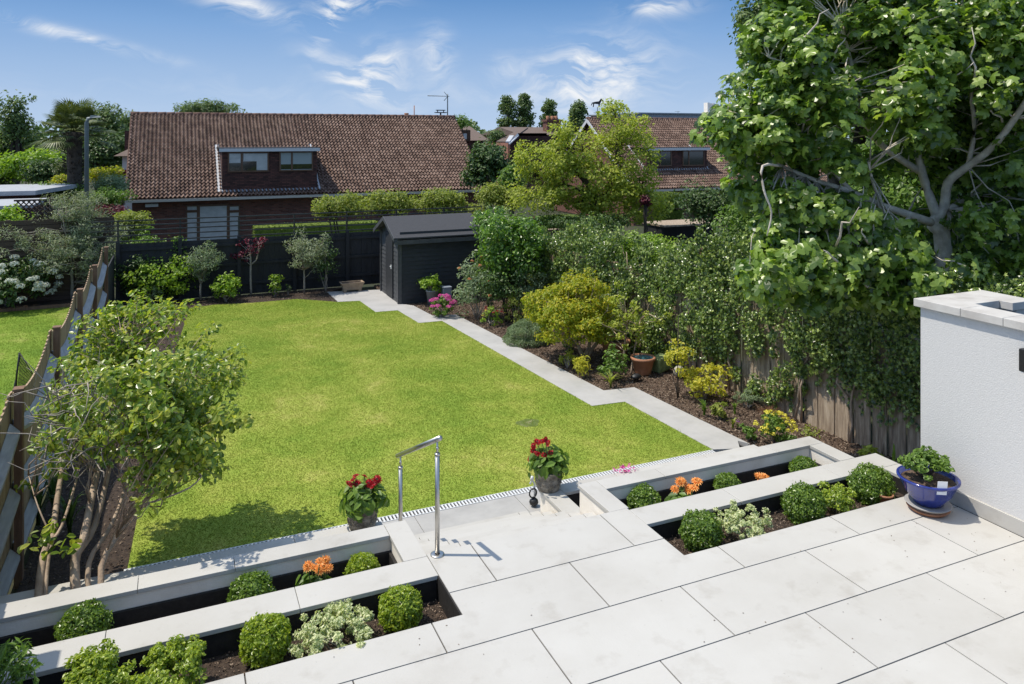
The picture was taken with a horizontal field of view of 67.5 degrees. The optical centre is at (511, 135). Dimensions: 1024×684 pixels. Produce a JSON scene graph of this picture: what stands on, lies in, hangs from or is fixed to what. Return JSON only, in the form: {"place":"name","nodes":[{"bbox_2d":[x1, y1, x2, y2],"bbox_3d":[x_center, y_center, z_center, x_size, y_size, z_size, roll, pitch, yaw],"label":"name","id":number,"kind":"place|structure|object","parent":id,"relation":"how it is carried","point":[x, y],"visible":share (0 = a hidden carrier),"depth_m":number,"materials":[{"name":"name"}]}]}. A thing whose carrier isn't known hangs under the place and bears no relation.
{"place":"outdoors","nodes":[
{"label":"outdoors","id":0,"kind":"place"},
{"bbox_2d":[0,307,69,415],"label":"neighbour lawn","id":1,"kind":"structure","parent":0,"point":[27,346],"depth_m":15.78,"materials":[{"name":"green plant"}]},
{"bbox_2d":[17,286,341,592],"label":"border soil","id":2,"kind":"structure","parent":0,"point":[113,493],"depth_m":8.47,"materials":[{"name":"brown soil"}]},
{"bbox_2d":[0,288,254,596],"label":"camellia","id":3,"kind":"object","parent":2,"relation":"on","point":[166,410],"visible":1,"depth_m":6.53,"materials":[{"name":"green plant"}]},
{"bbox_2d":[119,252,198,300],"bbox_3d":[-8.872,3.528,19.495,1.999,1.514,2.069,0,0,-24],"label":"bright shrub","id":4,"kind":"object","parent":2,"relation":"on","point":[177,288],"visible":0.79,"depth_m":19.06,"materials":[{"name":"green plant"}]},
{"bbox_2d":[182,240,227,299],"bbox_3d":[-7.806,3.420,19.431,1.108,1.523,0.907,0,0,-24],"label":"grey leaved tree","id":5,"kind":"object","parent":2,"relation":"on","point":[203,267],"visible":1,"depth_m":19.38,"materials":[{"name":"green plant"}]},
{"bbox_2d":[209,270,241,301],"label":"lime shrub","id":6,"kind":"object","parent":2,"relation":"on","point":[221,287],"visible":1,"depth_m":19.21,"materials":[{"name":"green plant"}]},
{"bbox_2d":[230,237,266,294],"bbox_3d":[-6.833,3.407,20.061,0.958,1.549,0.735,0,0,35],"label":"maroon acer","id":7,"kind":"object","parent":2,"relation":"on","point":[256,242],"visible":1,"depth_m":20.05,"materials":[{"name":"red plant"}]},
{"bbox_2d":[90,206,481,304],"bbox_3d":[-5.473,3.146,20.906,10.621,2.068,0.160,0,0,-24],"label":"back fence","id":8,"kind":"object","parent":2,"relation":"on","point":[357,257],"visible":0.56,"depth_m":20.40,"materials":[{"name":"grey wood"}]},
{"bbox_2d":[282,226,329,293],"bbox_3d":[-5.390,3.280,20.254,1.107,1.803,1.194,0,0,-43],"label":"olive tree","id":9,"kind":"object","parent":2,"relation":"on","point":[306,255],"visible":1,"depth_m":20.17,"materials":[{"name":"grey plant"}]},
{"bbox_2d":[187,490,539,564],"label":"patio","id":10,"kind":"structure","parent":0,"point":[451,517],"depth_m":8.49,"materials":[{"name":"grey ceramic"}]},
{"bbox_2d":[0,521,382,603],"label":"planter","id":11,"kind":"object","parent":10,"relation":"on","point":[18,596],"visible":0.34,"depth_m":6.65,"materials":[{"name":"stone"}]},
{"bbox_2d":[337,474,389,530],"bbox_3d":[-1.399,3.460,7.248,0.498,0.481,0.434,0,0,-24],"label":"flower pot","id":12,"kind":"object","parent":11,"relation":"on","point":[362,503],"visible":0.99,"depth_m":7.16,"materials":[{"name":"stone"}]},
{"bbox_2d":[414,510,595,553],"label":"garden steps","id":13,"kind":"structure","parent":10,"relation":"on","point":[483,530],"depth_m":7.13,"materials":[{"name":"stone"}]},
{"bbox_2d":[395,435,443,558],"bbox_3d":[-0.812,3.071,6.539,0.110,1.466,1.273,0,0,-24],"label":"handrail","id":14,"kind":"object","parent":13,"relation":"on","point":[437,553],"visible":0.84,"depth_m":6.02,"materials":[{"name":"silver metal"}]},
{"bbox_2d":[539,445,757,513],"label":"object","id":15,"kind":"object","parent":10,"relation":"on","point":[565,498],"visible":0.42,"depth_m":8.00,"materials":[{"name":"stone"}]},
{"bbox_2d":[525,436,569,492],"bbox_3d":[0.380,3.413,8.044,0.512,0.573,0.444,0,0,-24],"label":"flower pot","id":16,"kind":"object","parent":15,"relation":"on","point":[549,467],"visible":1,"depth_m":7.94,"materials":[{"name":"stone"}]},
{"bbox_2d":[127,299,711,567],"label":"lawn","id":17,"kind":"structure","parent":0,"point":[369,460],"depth_m":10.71,"materials":[{"name":"green plant"}]},
{"bbox_2d":[0,0,956,138],"label":"sky","id":18,"kind":"structure","parent":0,"point":[383,57],"materials":[{"name":"blue"}]},
{"bbox_2d":[7,139,961,594],"bbox_3d":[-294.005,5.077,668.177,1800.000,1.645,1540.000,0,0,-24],"label":"ground","id":19,"kind":"structure","parent":0,"point":[631,229],"depth_m":21.18,"materials":[{"name":"brown soil"}]},
{"bbox_2d":[0,89,39,184],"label":"airy tree","id":20,"kind":"object","parent":19,"relation":"on","point":[16,123],"visible":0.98,"depth_m":54.70,"materials":[{"name":"green plant"}]},
{"bbox_2d":[0,144,65,183],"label":"sunlit bush","id":21,"kind":"object","parent":19,"relation":"on","point":[11,165],"visible":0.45,"depth_m":43.36,"materials":[{"name":"green plant"}]},
{"bbox_2d":[0,299,71,308],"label":"neighbour border soil","id":22,"kind":"structure","parent":19,"relation":"on","point":[41,303],"depth_m":18.98,"materials":[{"name":"brown soil"}]},
{"bbox_2d":[0,254,63,307],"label":"white hydrangea","id":23,"kind":"object","parent":22,"relation":"on","point":[34,281],"visible":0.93,"depth_m":18.45,"materials":[{"name":"grey plant"}]},
{"bbox_2d":[0,217,113,303],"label":"slatted fence","id":24,"kind":"object","parent":22,"relation":"on","point":[62,292],"visible":0.24,"depth_m":19.31,"materials":[{"name":"black wood"}]},
{"bbox_2d":[0,190,135,299],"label":"silver olive tree","id":25,"kind":"object","parent":22,"relation":"on","point":[53,252],"visible":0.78,"depth_m":19.20,"materials":[{"name":"grey plant"}]},
{"bbox_2d":[15,155,65,217],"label":"dark bush","id":26,"kind":"object","parent":19,"relation":"on","point":[41,169],"visible":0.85,"depth_m":40.51,"materials":[{"name":"green plant"}]},
{"bbox_2d":[14,198,66,219],"bbox_3d":[-14.295,3.611,23.219,1.393,3.379,0.080,0,0,-24],"label":"lattice screen","id":27,"kind":"object","parent":19,"relation":"on","point":[30,200],"visible":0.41,"depth_m":23.17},
{"bbox_2d":[0,183,83,220],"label":"flat roofed garage","id":28,"kind":"structure","parent":19,"relation":"on","point":[9,194],"depth_m":28.38,"materials":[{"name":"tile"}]},
{"bbox_2d":[0,246,114,595],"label":"boundary fence","id":29,"kind":"object","parent":19,"relation":"on","point":[18,511],"visible":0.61,"depth_m":7.88,"materials":[{"name":"brown wood"}]},
{"bbox_2d":[26,97,120,217],"bbox_3d":[-18.521,1.901,32.377,3.780,7.203,3.304,0,0,-24],"label":"palm tree","id":30,"kind":"object","parent":19,"relation":"on","point":[69,114],"visible":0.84,"depth_m":32.02,"materials":[{"name":"green plant"}]},
{"bbox_2d":[84,115,100,216],"bbox_3d":[-13.992,2.361,25.527,0.515,6.079,0.240,0,0,-24],"label":"street lamp","id":31,"kind":"object","parent":19,"relation":"on","point":[86,156],"visible":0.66,"depth_m":25.42,"materials":[{"name":"grey metal"}]},
{"bbox_2d":[59,99,129,204],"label":"broadleaf tree","id":32,"kind":"object","parent":19,"relation":"on","point":[107,115],"visible":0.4,"depth_m":59.62,"materials":[{"name":"green plant"}]},
{"bbox_2d":[65,127,124,205],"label":"broadleaf tree","id":33,"kind":"object","parent":19,"relation":"on","point":[101,154],"visible":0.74,"depth_m":51.34,"materials":[{"name":"green plant"}]},
{"bbox_2d":[78,185,137,206],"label":"green shrub","id":34,"kind":"object","parent":19,"relation":"on","point":[117,196],"visible":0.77,"depth_m":30.88,"materials":[{"name":"green plant"}]},
{"bbox_2d":[89,171,130,208],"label":"grey green shrub","id":35,"kind":"object","parent":19,"relation":"on","point":[117,182],"visible":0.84,"depth_m":32.78,"materials":[{"name":"green plant"}]},
{"bbox_2d":[112,209,155,243],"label":"yellow shrub","id":36,"kind":"object","parent":19,"relation":"on","point":[128,215],"visible":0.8,"depth_m":27.39,"materials":[{"name":"green plant"}]},
{"bbox_2d":[108,254,161,299],"bbox_3d":[-9.519,3.590,19.318,1.450,1.303,1.284,0,0,-24],"label":"dark shrub","id":37,"kind":"object","parent":19,"relation":"on","point":[138,261],"visible":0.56,"depth_m":18.99,"materials":[{"name":"green plant"}]},
{"bbox_2d":[172,98,246,112],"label":"layered tree","id":38,"kind":"object","parent":19,"relation":"on","point":[207,106],"visible":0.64,"depth_m":59.07,"materials":[{"name":"green plant"}]},
{"bbox_2d":[0,520,461,683],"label":"raised planter","id":39,"kind":"object","parent":19,"relation":"on","point":[149,611],"visible":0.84,"depth_m":5.54,"materials":[{"name":"stone"}]},
{"bbox_2d":[0,636,43,683],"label":"lily clump","id":40,"kind":"object","parent":39,"relation":"on","point":[18,669],"visible":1,"depth_m":4.34,"materials":[{"name":"green plant"}]},
{"bbox_2d":[53,597,113,641],"bbox_3d":[-2.988,3.432,5.346,0.382,0.350,0.370,0,0,-24],"label":"box ball","id":41,"kind":"object","parent":39,"relation":"in","point":[75,614],"visible":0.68,"depth_m":5.29,"materials":[{"name":"green plant"}]},
{"bbox_2d":[61,638,136,683],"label":"hebe","id":42,"kind":"object","parent":39,"relation":"on","point":[98,666],"visible":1,"depth_m":4.50,"materials":[{"name":"green plant"}]},
{"bbox_2d":[126,634,207,683],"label":"hebe","id":43,"kind":"object","parent":39,"relation":"on","point":[169,654],"visible":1,"depth_m":4.66,"materials":[{"name":"green plant"}]},
{"bbox_2d":[226,569,276,601],"bbox_3d":[-1.952,3.446,5.741,0.358,0.304,0.372,0,0,-24],"label":"box ball","id":44,"kind":"object","parent":39,"relation":"in","point":[261,581],"visible":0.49,"depth_m":5.70,"materials":[{"name":"green plant"}]},
{"bbox_2d":[237,610,291,669],"bbox_3d":[-1.643,3.348,5.087,0.353,0.370,0.359,0,0,-24],"label":"box ball","id":45,"kind":"object","parent":39,"relation":"in","point":[261,648],"visible":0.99,"depth_m":5.00,"materials":[{"name":"green plant"}]},
{"bbox_2d":[295,555,332,586],"bbox_3d":[-1.509,3.385,5.876,0.345,0.373,0.333,0,0,-24],"label":"gerbera","id":46,"kind":"object","parent":39,"relation":"in","point":[323,567],"visible":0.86,"depth_m":5.84,"materials":[{"name":"orange plant"}]},
{"bbox_2d":[288,598,374,658],"bbox_3d":[-1.150,3.348,5.163,0.640,0.334,0.599,0,0,12],"label":"euonymus","id":47,"kind":"object","parent":39,"relation":"on","point":[340,612],"visible":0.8,"depth_m":5.12,"materials":[{"name":"green plant"}]},
{"bbox_2d":[342,552,380,574],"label":"box ball","id":48,"kind":"object","parent":39,"relation":"in","point":[368,559],"visible":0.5,"depth_m":6.07,"materials":[{"name":"green plant"}]},
{"bbox_2d":[377,583,423,632],"bbox_3d":[-0.797,3.364,5.446,0.331,0.326,0.347,0,0,-24],"label":"box ball","id":49,"kind":"object","parent":39,"relation":"in","point":[398,611],"visible":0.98,"depth_m":5.36,"materials":[{"name":"green plant"}]},
{"bbox_2d":[124,112,480,242],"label":"pantiled house","id":50,"kind":"structure","parent":19,"relation":"on","point":[193,164],"depth_m":40.31,"materials":[{"name":"brown tile"}]},
{"bbox_2d":[198,204,228,239],"bbox_3d":[-14.727,4.439,37.770,1.424,2.123,0.086,0,0,-24],"label":"window","id":51,"kind":"structure","parent":50,"relation":"in","point":[204,210],"depth_m":37.73,"materials":[{"name":"grey glass"}]},
{"bbox_2d":[252,220,378,237],"bbox_3d":[-8.648,4.665,33.936,5.474,1.670,1.185,0,0,-24],"label":"clipped hedge","id":52,"kind":"object","parent":19,"relation":"on","point":[309,225],"visible":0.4,"depth_m":33.44,"materials":[{"name":"green plant"}]},
{"bbox_2d":[310,189,369,232],"bbox_3d":[-6.015,3.553,27.003,2.134,3.390,1.616,0,0,-24],"label":"espaliered tree","id":53,"kind":"object","parent":19,"relation":"on","point":[343,204],"visible":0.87,"depth_m":26.75,"materials":[{"name":"green plant"}]},
{"bbox_2d":[357,188,421,216],"bbox_3d":[-4.301,3.534,27.014,2.325,3.398,1.508,0,0,-5],"label":"espaliered tree","id":54,"kind":"object","parent":19,"relation":"on","point":[402,200],"visible":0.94,"depth_m":26.78,"materials":[{"name":"green plant"}]},
{"bbox_2d":[124,450,714,570],"bbox_3d":[-0.512,4.202,8.724,6.990,0.056,0.117,0,0,-24],"label":"drain channel","id":55,"kind":"object","parent":19,"relation":"on","point":[388,518],"visible":0.39,"depth_m":8.77,"materials":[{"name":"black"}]},
{"bbox_2d":[410,186,472,214],"bbox_3d":[-2.379,3.486,26.979,2.248,3.451,1.590,0,0,-24],"label":"espaliered tree","id":56,"kind":"object","parent":19,"relation":"on","point":[441,197],"visible":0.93,"depth_m":26.79,"materials":[{"name":"green plant"}]},
{"bbox_2d":[4,119,887,176],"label":"distant woodland","id":57,"kind":"object","parent":19,"relation":"on","point":[474,125],"visible":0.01,"depth_m":110.55,"materials":[{"name":"green plant"}]},
{"bbox_2d":[459,136,513,210],"bbox_3d":[-1.158,2.770,39.821,3.300,5.474,2.676,0,0,-24],"label":"garden tree","id":58,"kind":"object","parent":19,"relation":"on","point":[487,161],"visible":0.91,"depth_m":39.41,"materials":[{"name":"green plant"}]},
{"bbox_2d":[467,182,523,213],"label":"espaliered tree","id":59,"kind":"object","parent":19,"relation":"on","point":[499,197],"visible":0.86,"depth_m":26.73,"materials":[{"name":"green plant"}]},
{"bbox_2d":[496,94,517,127],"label":"poplar","id":60,"kind":"object","parent":19,"relation":"on","point":[508,104],"visible":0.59,"depth_m":104.41,"materials":[{"name":"green plant"}]},
{"bbox_2d":[495,162,527,224],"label":"garden shrub","id":61,"kind":"object","parent":19,"relation":"on","point":[507,174],"visible":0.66,"depth_m":33.77,"materials":[{"name":"green plant"}]},
{"bbox_2d":[513,92,535,126],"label":"poplar","id":62,"kind":"object","parent":19,"relation":"on","point":[524,102],"visible":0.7,"depth_m":104.47,"materials":[{"name":"green plant"}]},
{"bbox_2d":[481,116,575,193],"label":"hipped house","id":63,"kind":"structure","parent":19,"relation":"on","point":[514,135],"depth_m":72.94,"materials":[{"name":"orange brick"}]},
{"bbox_2d":[567,99,588,135],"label":"poplar","id":64,"kind":"object","parent":19,"relation":"on","point":[577,111],"visible":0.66,"depth_m":104.31,"materials":[{"name":"green plant"}]},
{"bbox_2d":[547,212,631,237],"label":"hedge plants","id":65,"kind":"object","parent":19,"relation":"on","point":[624,221],"visible":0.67,"depth_m":24.36,"materials":[{"name":"green plant"}]},
{"bbox_2d":[504,97,674,232],"bbox_3d":[2.631,1.474,26.065,5.804,5.602,3.163,0,0,-3],"label":"yellow green tree","id":66,"kind":"object","parent":19,"relation":"on","point":[590,199],"visible":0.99,"depth_m":25.52,"materials":[{"name":"green plant"}]},
{"bbox_2d":[605,230,684,268],"bbox_3d":[2.740,3.116,15.834,1.915,2.291,1.476,0,0,-24],"label":"privet","id":67,"kind":"object","parent":19,"relation":"on","point":[654,239],"visible":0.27,"depth_m":15.68,"materials":[{"name":"green plant"}]},
{"bbox_2d":[589,103,714,117],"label":"flat roofed block","id":68,"kind":"structure","parent":19,"relation":"on","point":[707,106],"depth_m":96.71,"materials":[{"name":"grey"}]},
{"bbox_2d":[643,219,721,251],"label":"dark open shed","id":69,"kind":"structure","parent":19,"relation":"on","point":[670,228],"depth_m":28.35,"materials":[{"name":"wood"}]},
{"bbox_2d":[555,117,826,225],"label":"pantiled house","id":70,"kind":"structure","parent":19,"relation":"on","point":[680,163],"depth_m":50.26,"materials":[{"name":"brown tile"}]},
{"bbox_2d":[671,175,741,244],"bbox_3d":[5.202,2.649,19.998,1.922,3.227,1.911,0,0,24],"label":"evergreen bush","id":71,"kind":"object","parent":19,"relation":"on","point":[702,204],"visible":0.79,"depth_m":19.67,"materials":[{"name":"green plant"}]},
{"bbox_2d":[711,203,764,259],"bbox_3d":[4.470,2.622,14.228,1.597,3.277,1.378,0,0,10],"label":"elder","id":72,"kind":"object","parent":19,"relation":"on","point":[739,221],"visible":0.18,"depth_m":14.03,"materials":[{"name":"green plant"}]},
{"bbox_2d":[727,0,782,183],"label":"background tree","id":73,"kind":"object","parent":19,"relation":"on","point":[743,14],"visible":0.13,"depth_m":18.82,"materials":[{"name":"green plant"}]},
{"bbox_2d":[726,0,892,320],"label":"background tree","id":74,"kind":"object","parent":19,"relation":"on","point":[858,140],"visible":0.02,"depth_m":16.74,"materials":[{"name":"green plant"}]},
{"bbox_2d":[686,0,1023,318],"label":"fig tree","id":75,"kind":"object","parent":19,"relation":"on","point":[798,106],"visible":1,"depth_m":9.46,"materials":[{"name":"green plant"}]},
{"bbox_2d":[841,136,971,336],"bbox_3d":[7.519,2.126,14.517,2.523,4.276,2.946,0,0,28],"label":"evergreen bush","id":76,"kind":"object","parent":19,"relation":"on","point":[894,190],"visible":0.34,"depth_m":13.86,"materials":[{"name":"green plant"}]},
{"bbox_2d":[914,290,1023,536],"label":"rendered wall","id":77,"kind":"structure","parent":19,"relation":"on","point":[972,399],"depth_m":6.70,"materials":[{"name":"paint"}]},
{"bbox_2d":[327,290,749,451],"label":"garden path","id":78,"kind":"structure","parent":0,"point":[713,438],"depth_m":12.95,"materials":[{"name":"stone"}]},
{"bbox_2d":[205,497,1023,683],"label":"terrace","id":79,"kind":"structure","parent":0,"point":[917,598],"depth_m":5.31,"materials":[{"name":"stone"}]},
{"bbox_2d":[896,445,960,517],"bbox_3d":[3.668,3.033,6.749,0.504,0.534,0.504,0,0,-24],"label":"plant bowl","id":80,"kind":"object","parent":79,"relation":"on","point":[931,482],"visible":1,"depth_m":6.67,"materials":[{"name":"ceramic"}]},
{"bbox_2d":[374,285,899,463],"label":"bark chips","id":81,"kind":"object","parent":0,"point":[682,400],"visible":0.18,"depth_m":12.80,"materials":[{"name":"brown soil"}]},
{"bbox_2d":[373,213,483,303],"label":"garden shed","id":82,"kind":"structure","parent":81,"relation":"on","point":[413,248],"depth_m":19.46,"materials":[{"name":"wood"}]},
{"bbox_2d":[386,231,392,297],"bbox_3d":[-3.178,3.315,19.780,0.047,1.630,0.670,0,0,-24],"label":"door","id":83,"kind":"structure","parent":82,"relation":"in","point":[389,242],"depth_m":19.72,"materials":[{"name":"wood"}]},
{"bbox_2d":[451,251,493,319],"bbox_3d":[-0.886,3.425,17.551,1.134,1.561,1.292,0,0,-24],"label":"rose bush","id":84,"kind":"object","parent":81,"relation":"on","point":[470,288],"visible":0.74,"depth_m":17.42,"materials":[{"name":"green plant"}]},
{"bbox_2d":[474,263,528,321],"bbox_3d":[-0.228,3.516,17.188,1.207,1.340,1.025,0,0,1],"label":"dark border shrub","id":85,"kind":"object","parent":81,"relation":"on","point":[500,287],"visible":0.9,"depth_m":16.98,"materials":[{"name":"green plant"}]},
{"bbox_2d":[474,206,551,317],"bbox_3d":[0.012,2.902,17.568,1.710,2.570,1.765,0,0,17],"label":"laurel","id":86,"kind":"object","parent":81,"relation":"on","point":[514,242],"visible":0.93,"depth_m":17.25,"materials":[{"name":"green plant"}]},
{"bbox_2d":[502,317,548,347],"bbox_3d":[0.320,3.933,15.513,1.034,0.535,0.936,0,0,-24],"label":"conifer mound","id":87,"kind":"object","parent":81,"relation":"on","point":[518,327],"visible":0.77,"depth_m":15.24,"materials":[{"name":"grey plant"}]},
{"bbox_2d":[520,267,621,360],"bbox_3d":[1.164,3.352,14.287,1.912,1.720,1.972,0,0,-24],"label":"golden acer","id":88,"kind":"object","parent":81,"relation":"on","point":[571,309],"visible":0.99,"depth_m":13.97,"materials":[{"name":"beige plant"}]},
{"bbox_2d":[596,343,629,380],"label":"green perennial","id":89,"kind":"object","parent":81,"relation":"on","point":[611,363],"visible":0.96,"depth_m":13.04,"materials":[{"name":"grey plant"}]},
{"bbox_2d":[594,281,671,373],"bbox_3d":[2.138,3.417,13.713,1.419,1.549,0.736,0,0,3],"label":"tall yellow shrub","id":90,"kind":"object","parent":81,"relation":"on","point":[626,317],"visible":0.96,"depth_m":13.61,"materials":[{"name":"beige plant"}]},
{"bbox_2d":[630,353,655,375],"bbox_3d":[2.301,4.030,13.452,0.443,0.300,0.443,0,0,-24],"label":"terracotta pot","id":91,"kind":"object","parent":81,"relation":"on","point":[643,364],"visible":0.98,"depth_m":13.33,"materials":[{"name":"ceramic"}]},
{"bbox_2d":[664,338,695,397],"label":"shrub","id":92,"kind":"object","parent":81,"relation":"on","point":[670,353],"visible":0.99,"depth_m":12.20,"materials":[{"name":"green plant"}]},
{"bbox_2d":[480,244,920,463],"bbox_3d":[2.201,3.374,15.406,0.252,1.749,16.069,0,0,-27],"label":"old fence","id":93,"kind":"object","parent":81,"relation":"on","point":[825,411],"visible":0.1,"depth_m":10.98,"materials":[{"name":"brown wood"}]},
{"bbox_2d":[472,202,1023,454],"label":"ivy","id":94,"kind":"object","parent":93,"relation":"attached to","point":[704,321],"visible":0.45,"depth_m":12.22,"materials":[{"name":"green plant"}]},
{"bbox_2d":[675,362,733,399],"bbox_3d":[3.008,3.904,12.146,0.922,0.607,0.786,0,0,31],"label":"golden choisya","id":95,"kind":"object","parent":81,"relation":"on","point":[697,383],"visible":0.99,"depth_m":12.08,"materials":[{"name":"yellow plant"}]},
{"bbox_2d":[753,409,797,442],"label":"yellow flowers","id":96,"kind":"object","parent":81,"relation":"on","point":[769,429],"visible":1,"depth_m":10.34,"materials":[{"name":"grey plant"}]},
{"bbox_2d":[578,436,907,554],"bbox_3d":[2.366,3.740,7.233,3.182,0.880,1.434,0,0,-24],"label":"raised planter","id":97,"kind":"object","parent":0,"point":[662,519],"visible":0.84,"depth_m":7.37,"materials":[{"name":"stone"}]},
{"bbox_2d":[627,482,661,509],"bbox_3d":[1.244,3.427,7.185,0.339,0.303,0.310,0,0,40],"label":"box ball","id":98,"kind":"object","parent":97,"relation":"in","point":[649,494],"visible":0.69,"depth_m":7.13,"materials":[{"name":"green plant"}]},
{"bbox_2d":[664,476,702,501],"bbox_3d":[1.619,3.391,7.214,0.366,0.321,0.256,0,0,-6],"label":"gerbera","id":99,"kind":"object","parent":97,"relation":"in","point":[688,488],"visible":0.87,"depth_m":7.22,"materials":[{"name":"orange plant"}]},
{"bbox_2d":[678,508,725,552],"bbox_3d":[1.592,3.349,6.470,0.390,0.341,0.388,0,0,-24],"label":"box ball","id":100,"kind":"object","parent":97,"relation":"in","point":[706,527],"visible":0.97,"depth_m":6.38,"materials":[{"name":"green plant"}]},
{"bbox_2d":[713,499,772,540],"bbox_3d":[1.995,3.341,6.575,0.456,0.344,0.511,0,0,-24],"label":"euonymus","id":101,"kind":"object","parent":97,"relation":"on","point":[739,523],"visible":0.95,"depth_m":6.52,"materials":[{"name":"green plant"}]},
{"bbox_2d":[780,480,829,525],"bbox_3d":[2.631,3.335,6.912,0.417,0.380,0.416,0,0,-24],"label":"box ball","id":102,"kind":"object","parent":97,"relation":"in","point":[807,503],"visible":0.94,"depth_m":6.82,"materials":[{"name":"green plant"}]},
{"bbox_2d":[817,480,856,514],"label":"box bush","id":103,"kind":"object","parent":97,"relation":"on","point":[835,499],"visible":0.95,"depth_m":6.95,"materials":[{"name":"green plant"}]},
{"bbox_2d":[846,462,897,505],"bbox_3d":[3.419,3.333,7.279,0.462,0.392,0.462,0,0,-24],"label":"box ball","id":104,"kind":"object","parent":97,"relation":"in","point":[868,487],"visible":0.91,"depth_m":7.19,"materials":[{"name":"green plant"}]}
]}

